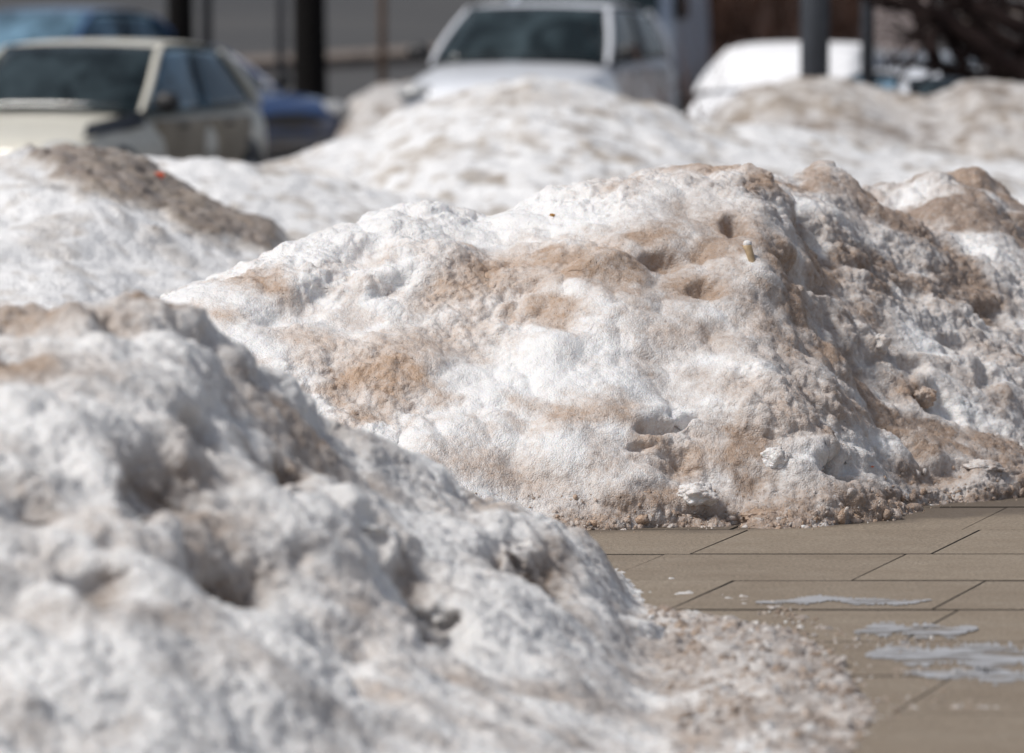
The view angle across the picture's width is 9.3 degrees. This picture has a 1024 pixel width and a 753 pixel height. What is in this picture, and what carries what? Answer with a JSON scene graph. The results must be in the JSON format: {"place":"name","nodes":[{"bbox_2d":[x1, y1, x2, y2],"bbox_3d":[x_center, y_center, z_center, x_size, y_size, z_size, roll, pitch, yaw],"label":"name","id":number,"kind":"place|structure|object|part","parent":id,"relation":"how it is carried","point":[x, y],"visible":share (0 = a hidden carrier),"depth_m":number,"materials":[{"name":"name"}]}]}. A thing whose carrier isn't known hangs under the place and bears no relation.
{"place":"outdoors","nodes":[
{"label":"outdoors","id":0,"kind":"place"},
{"bbox_2d":[0,0,1020,160],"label":"road","id":1,"kind":"structure","parent":0,"point":[244,27],"depth_m":90.18,"materials":[{"name":"grey asphalt"}]},
{"bbox_2d":[0,7,174,48],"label":"parked car","id":2,"kind":"object","parent":1,"relation":"on","point":[22,25],"visible":0.22,"depth_m":67.56,"materials":[{"name":"blue paint"}]},
{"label":"side window","id":3,"kind":"part","parent":2,"relation":"part of","materials":[{"name":"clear glass"}]},
{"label":"rear window","id":4,"kind":"part","parent":2,"relation":"part of","materials":[{"name":"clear glass"}]},
{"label":"side window","id":5,"kind":"part","parent":2,"relation":"part of","materials":[{"name":"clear glass"}]},
{"bbox_2d":[0,39,266,164],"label":"parked car","id":6,"kind":"object","parent":1,"relation":"on","point":[183,100],"visible":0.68,"depth_m":52.13,"materials":[{"name":"beige paint"}]},
{"bbox_3d":[-2.851,-2.450,52.221,0.192,0.506,1.253,1,4,20],"label":"side window","id":7,"kind":"part","parent":6,"relation":"part of","materials":[{"name":"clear glass"}]},
{"bbox_3d":[-2.708,-1.895,52.227,0.078,0.481,1.115,1,4,20],"label":"door","id":8,"kind":"part","parent":6,"relation":"part of","materials":[{"name":"beige metal"}]},
{"bbox_3d":[-3.040,-2.589,54.010,1.595,0.490,0.590,1,4,20],"label":"rear window","id":9,"kind":"part","parent":6,"relation":"part of","materials":[{"name":"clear glass"}]},
{"bbox_3d":[-2.472,-2.519,53.261,0.188,0.493,1.029,1,4,20],"label":"side window","id":10,"kind":"part","parent":6,"relation":"part of","materials":[{"name":"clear glass"}]},
{"bbox_3d":[-2.352,-1.961,53.204,0.078,0.481,0.930,1,4,20],"label":"door","id":11,"kind":"part","parent":6,"relation":"part of","materials":[{"name":"beige metal"}]},
{"bbox_2d":[167,0,193,42],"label":"bare tree","id":12,"kind":"object","parent":1,"relation":"on","point":[180,21],"visible":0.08,"depth_m":68.77,"materials":[{"name":"black plant"}]},
{"bbox_2d":[201,0,211,45],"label":"sign post","id":13,"kind":"object","parent":1,"relation":"on","point":[206,22],"depth_m":69.85,"materials":[{"name":"metal"}]},
{"bbox_2d":[208,46,350,159],"bbox_3d":[-3.470,-2.703,64.234,2.158,1.390,4.280,-3,5,-38],"label":"parked car","id":14,"kind":"object","parent":1,"relation":"on","point":[296,123],"visible":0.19,"depth_m":62.77,"materials":[{"name":"blue paint"}]},
{"bbox_2d":[276,0,284,91],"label":"sign post","id":15,"kind":"object","parent":1,"relation":"on","point":[280,5],"depth_m":70.86,"materials":[{"name":"metal"}]},
{"bbox_2d":[293,0,327,100],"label":"bare tree","id":16,"kind":"object","parent":1,"relation":"on","point":[309,52],"visible":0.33,"depth_m":67.77,"materials":[{"name":"black plant"}]},
{"bbox_2d":[378,0,386,83],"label":"sign post","id":17,"kind":"object","parent":1,"relation":"on","point":[382,8],"depth_m":66.88,"materials":[{"name":"metal"}]},
{"bbox_2d":[396,2,676,109],"bbox_3d":[0.277,-2.643,60.008,2.270,1.840,4.580,1,4,14],"label":"parked car","id":18,"kind":"object","parent":1,"relation":"on","point":[494,43],"visible":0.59,"depth_m":59.42,"materials":[{"name":"white paint"}]},
{"bbox_3d":[0.726,-3.379,61.764,1.561,0.459,0.450,1,4,14],"label":"rear window","id":19,"kind":"part","parent":18,"relation":"part of","materials":[{"name":"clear glass"}]},
{"bbox_3d":[1.026,-3.227,59.774,0.188,0.477,1.416,1,4,14],"label":"side window","id":20,"kind":"part","parent":18,"relation":"part of","materials":[{"name":"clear glass"}]},
{"bbox_3d":[1.169,-2.548,59.805,0.078,0.760,1.285,1,4,14],"label":"door","id":21,"kind":"part","parent":18,"relation":"part of","materials":[{"name":"silver metal"}]},
{"bbox_3d":[1.326,-3.307,60.971,0.184,0.465,1.105,1,4,14],"label":"side window","id":22,"kind":"part","parent":18,"relation":"part of","materials":[{"name":"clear glass"}]},
{"bbox_3d":[1.442,-2.622,60.896,0.078,0.760,0.930,1,4,14],"label":"door","id":23,"kind":"part","parent":18,"relation":"part of","materials":[{"name":"silver metal"}]},
{"bbox_2d":[503,0,711,113],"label":"parked van","id":24,"kind":"object","parent":1,"relation":"on","point":[686,14],"visible":0.15,"depth_m":69.21,"materials":[{"name":"paint"}]},
{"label":"side window","id":25,"kind":"part","parent":24,"relation":"part of","materials":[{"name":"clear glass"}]},
{"bbox_2d":[236,11,1023,72],"bbox_3d":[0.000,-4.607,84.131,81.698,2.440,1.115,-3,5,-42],"label":"road kerb","id":26,"kind":"structure","parent":1,"relation":"on","point":[335,59],"depth_m":81.73,"materials":[{"name":"concrete"}]},
{"bbox_2d":[708,0,844,90],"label":"bare shrub","id":27,"kind":"object","parent":1,"relation":"on","point":[729,30],"visible":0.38,"depth_m":76.62,"materials":[{"name":"brown plant"}]},
{"bbox_2d":[713,0,842,42],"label":"bare shrub","id":28,"kind":"object","parent":1,"relation":"on","point":[772,3],"visible":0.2,"depth_m":77.48,"materials":[{"name":"brown plant"}]},
{"bbox_2d":[708,0,860,91],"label":"bare shrub","id":29,"kind":"object","parent":1,"relation":"on","point":[716,37],"visible":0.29,"depth_m":75.77,"materials":[{"name":"brown plant"}]},
{"bbox_2d":[685,42,902,117],"bbox_3d":[2.674,-2.397,59.127,1.800,1.470,4.480,1,4,12],"label":"parked car","id":30,"kind":"object","parent":1,"relation":"on","point":[763,63],"visible":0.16,"depth_m":58.61,"materials":[{"name":"white paint"}]},
{"bbox_3d":[3.360,-2.853,58.838,0.176,0.363,1.406,1,4,12],"label":"side window","id":31,"kind":"part","parent":30,"relation":"part of","materials":[{"name":"grey glass"}]},
{"bbox_3d":[3.611,-2.931,60.016,0.173,0.353,1.067,1,4,12],"label":"side window","id":32,"kind":"part","parent":30,"relation":"part of","materials":[{"name":"grey glass"}]},
{"bbox_2d":[800,0,828,76],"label":"street lamp","id":33,"kind":"object","parent":1,"relation":"on","point":[814,42],"depth_m":49.14,"materials":[{"name":"black metal"}]},
{"bbox_2d":[745,0,945,42],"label":"bare shrub","id":34,"kind":"object","parent":1,"relation":"on","point":[850,17],"visible":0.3,"depth_m":75.80,"materials":[{"name":"brown plant"}]},
{"bbox_2d":[861,0,874,85],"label":"street lamp","id":35,"kind":"object","parent":1,"relation":"on","point":[867,60],"depth_m":50.89,"materials":[{"name":"black metal"}]},
{"bbox_2d":[845,67,984,95],"bbox_3d":[3.596,-2.046,54.971,2.158,1.330,4.280,-1,4,-15],"label":"parked car","id":36,"kind":"object","parent":1,"relation":"on","point":[929,86],"visible":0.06,"depth_m":53.57,"materials":[{"name":"white paint"}]},
{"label":"side window","id":37,"kind":"part","parent":36,"relation":"part of","materials":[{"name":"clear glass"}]},
{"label":"side window","id":38,"kind":"part","parent":36,"relation":"part of","materials":[{"name":"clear glass"}]},
{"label":"rear window","id":39,"kind":"part","parent":36,"relation":"part of","materials":[{"name":"glass"}]},
{"bbox_2d":[824,0,1023,94],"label":"bare shrub","id":40,"kind":"object","parent":1,"relation":"on","point":[984,42],"visible":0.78,"depth_m":49.93,"materials":[{"name":"brown plant"}]},
{"bbox_2d":[884,51,979,67],"bbox_3d":[4.153,-2.680,64.486,2.158,1.310,4.280,0,4,4],"label":"parked car","id":41,"kind":"object","parent":1,"relation":"on","point":[945,56],"visible":0.01,"depth_m":63.19,"materials":[{"name":"silver metal"}]},
{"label":"rear window","id":42,"kind":"part","parent":41,"relation":"part of","materials":[{"name":"glass"}]},
{"bbox_2d":[936,0,1023,51],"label":"bare shrub","id":43,"kind":"object","parent":1,"relation":"on","point":[991,21],"visible":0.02,"depth_m":76.43,"materials":[{"name":"brown plant"}]},
{"bbox_2d":[586,497,1023,752],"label":"pavement","id":44,"kind":"structure","parent":0,"point":[959,563],"depth_m":21.72,"materials":[{"name":"beige concrete"}]},
{"bbox_2d":[618,614,666,639],"bbox_3d":[0.398,0.822,19.812,0.231,0.150,0.202,0,4,0],"label":"snow lump","id":45,"kind":"object","parent":44,"relation":"on","point":[642,628],"visible":0.41,"depth_m":19.77,"materials":[{"name":"white snow"}]},
{"bbox_2d":[475,464,1023,532],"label":"ice crumbs","id":46,"kind":"object","parent":44,"relation":"on","point":[641,520],"visible":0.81,"depth_m":24.15,"materials":[{"name":"beige ice"}]},
{"bbox_2d":[740,507,782,519],"bbox_3d":[0.977,0.536,24.163,0.193,0.069,0.143,-2,4,-23],"label":"snow lump","id":47,"kind":"object","parent":44,"relation":"on","point":[747,515],"visible":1,"depth_m":24.14,"materials":[{"name":"beige snow"}]},
{"bbox_2d":[642,599,1006,752],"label":"ice crumbs","id":48,"kind":"object","parent":44,"relation":"on","point":[695,646],"visible":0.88,"depth_m":18.59,"materials":[{"name":"white ice"}]},
{"bbox_2d":[756,594,931,605],"bbox_3d":[1.112,0.759,21.277,0.531,0.001,0.391,2,4,23],"label":"ice film","id":49,"kind":"object","parent":44,"relation":"on","point":[819,598],"visible":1,"depth_m":21.30,"materials":[{"name":"white ice"}]},
{"bbox_2d":[853,621,977,638],"bbox_3d":[1.302,0.821,20.369,0.379,0.001,0.581,1,4,18],"label":"ice film","id":50,"kind":"object","parent":44,"relation":"on","point":[892,627],"visible":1,"depth_m":20.39,"materials":[{"name":"grey ice"}]},
{"bbox_2d":[865,640,1023,673],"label":"ice film","id":51,"kind":"object","parent":44,"relation":"on","point":[981,659],"visible":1,"depth_m":19.64,"materials":[{"name":"grey ice"}]},
{"bbox_2d":[904,666,1023,685],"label":"ice film","id":52,"kind":"object","parent":44,"relation":"on","point":[980,674],"visible":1,"depth_m":19.13,"materials":[{"name":"grey ice"}]},
{"bbox_3d":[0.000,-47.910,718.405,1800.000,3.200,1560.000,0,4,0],"label":"ground","id":53,"kind":"structure","parent":0,"visible":0},
{"bbox_2d":[0,143,293,309],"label":"snow mound","id":54,"kind":"object","parent":53,"relation":"on","point":[89,223],"visible":0.25,"depth_m":31.76,"materials":[{"name":"white snow"}]},
{"bbox_2d":[155,172,164,178],"bbox_3d":[-1.877,-1.069,33.484,0.080,0.042,0.018,-3,-30,-40],"label":"litter scrap","id":55,"kind":"object","parent":54,"relation":"on","point":[160,175],"visible":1,"depth_m":33.49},
{"bbox_2d":[144,156,456,240],"bbox_3d":[-1.108,-0.680,36.907,4.621,1.149,5.876,0,4,0],"label":"snow mound","id":56,"kind":"object","parent":53,"relation":"on","point":[294,204],"visible":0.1,"depth_m":37.28,"materials":[{"name":"white snow"}]},
{"bbox_2d":[265,81,413,162],"bbox_3d":[-1.499,-2.410,63.018,3.407,1.044,4.697,0,4,0],"label":"snow mound","id":57,"kind":"object","parent":53,"relation":"on","point":[376,105],"visible":0.11,"depth_m":62.99,"materials":[{"name":"white snow"}]},
{"bbox_2d":[0,290,989,752],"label":"snow mound","id":58,"kind":"object","parent":53,"relation":"on","point":[214,538],"visible":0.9,"depth_m":17.41,"materials":[{"name":"white snow"}]},
{"bbox_2d":[542,519,564,534],"bbox_3d":[0.097,0.515,20.118,0.116,0.123,0.132,-3,5,-42],"label":"snow lump","id":59,"kind":"object","parent":58,"relation":"on","point":[551,523],"visible":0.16,"depth_m":20.09,"materials":[{"name":"white snow"}]},
{"bbox_2d":[160,160,1023,529],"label":"snow mound","id":60,"kind":"object","parent":53,"relation":"on","point":[616,344],"visible":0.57,"depth_m":25.06,"materials":[{"name":"white snow"}]},
{"bbox_2d":[676,481,719,505],"bbox_3d":[0.708,0.449,24.142,0.170,0.099,0.164,-1,4,-19],"label":"snow lump","id":61,"kind":"object","parent":60,"relation":"on","point":[697,493],"visible":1,"depth_m":24.09,"materials":[{"name":"white snow"}]},
{"bbox_2d":[742,240,754,261],"bbox_3d":[0.954,-0.479,25.275,0.052,0.140,0.027,-6,-10,0],"label":"stub","id":62,"kind":"object","parent":60,"relation":"on","point":[747,247],"visible":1,"depth_m":25.27,"materials":[{"name":"beige paper"}]},
{"bbox_2d":[760,446,792,468],"bbox_3d":[1.022,0.323,24.342,0.118,0.111,0.104,3,5,35],"label":"snow lump","id":63,"kind":"object","parent":60,"relation":"on","point":[778,457],"visible":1,"depth_m":24.30,"materials":[{"name":"white snow"}]},
{"bbox_2d":[875,333,891,353],"bbox_3d":[1.504,-0.136,25.718,0.090,0.086,0.083,3,5,36],"label":"snow lump","id":64,"kind":"object","parent":60,"relation":"on","point":[883,344],"visible":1,"depth_m":25.69,"materials":[{"name":"white snow"}]},
{"bbox_2d":[912,386,936,408],"bbox_3d":[1.673,0.084,25.712,0.124,0.093,0.114,3,5,35],"label":"snow lump","id":65,"kind":"object","parent":60,"relation":"on","point":[924,396],"visible":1,"depth_m":25.68,"materials":[{"name":"beige snow"}]},
{"bbox_2d":[961,459,1006,471],"bbox_3d":[1.902,0.360,25.332,0.172,0.059,0.125,-2,4,-27],"label":"snow lump","id":66,"kind":"object","parent":60,"relation":"on","point":[981,463],"visible":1,"depth_m":25.30,"materials":[{"name":"white snow"}]},
{"bbox_2d":[258,75,1023,215],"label":"snow mound","id":67,"kind":"object","parent":53,"relation":"on","point":[489,149],"visible":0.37,"depth_m":41.15,"materials":[{"name":"white snow"}]},
{"bbox_2d":[709,0,860,64],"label":"brick wall","id":68,"kind":"structure","parent":53,"relation":"on","point":[763,20],"depth_m":81.68,"materials":[{"name":"brown brick"}]},
{"bbox_2d":[704,76,1023,162],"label":"snow mound","id":69,"kind":"object","parent":53,"relation":"on","point":[978,119],"visible":0.36,"depth_m":46.81,"materials":[{"name":"white snow"}]},
{"bbox_2d":[585,1,752,124],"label":"bare shrub","id":70,"kind":"object","parent":69,"relation":"on","point":[688,106],"visible":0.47,"depth_m":47.49,"materials":[{"name":"brown plant"}]},
{"bbox_2d":[874,0,927,51],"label":"utility box","id":71,"kind":"object","parent":53,"relation":"on","point":[889,42],"depth_m":72.94,"materials":[{"name":"grey metal"}]}
]}

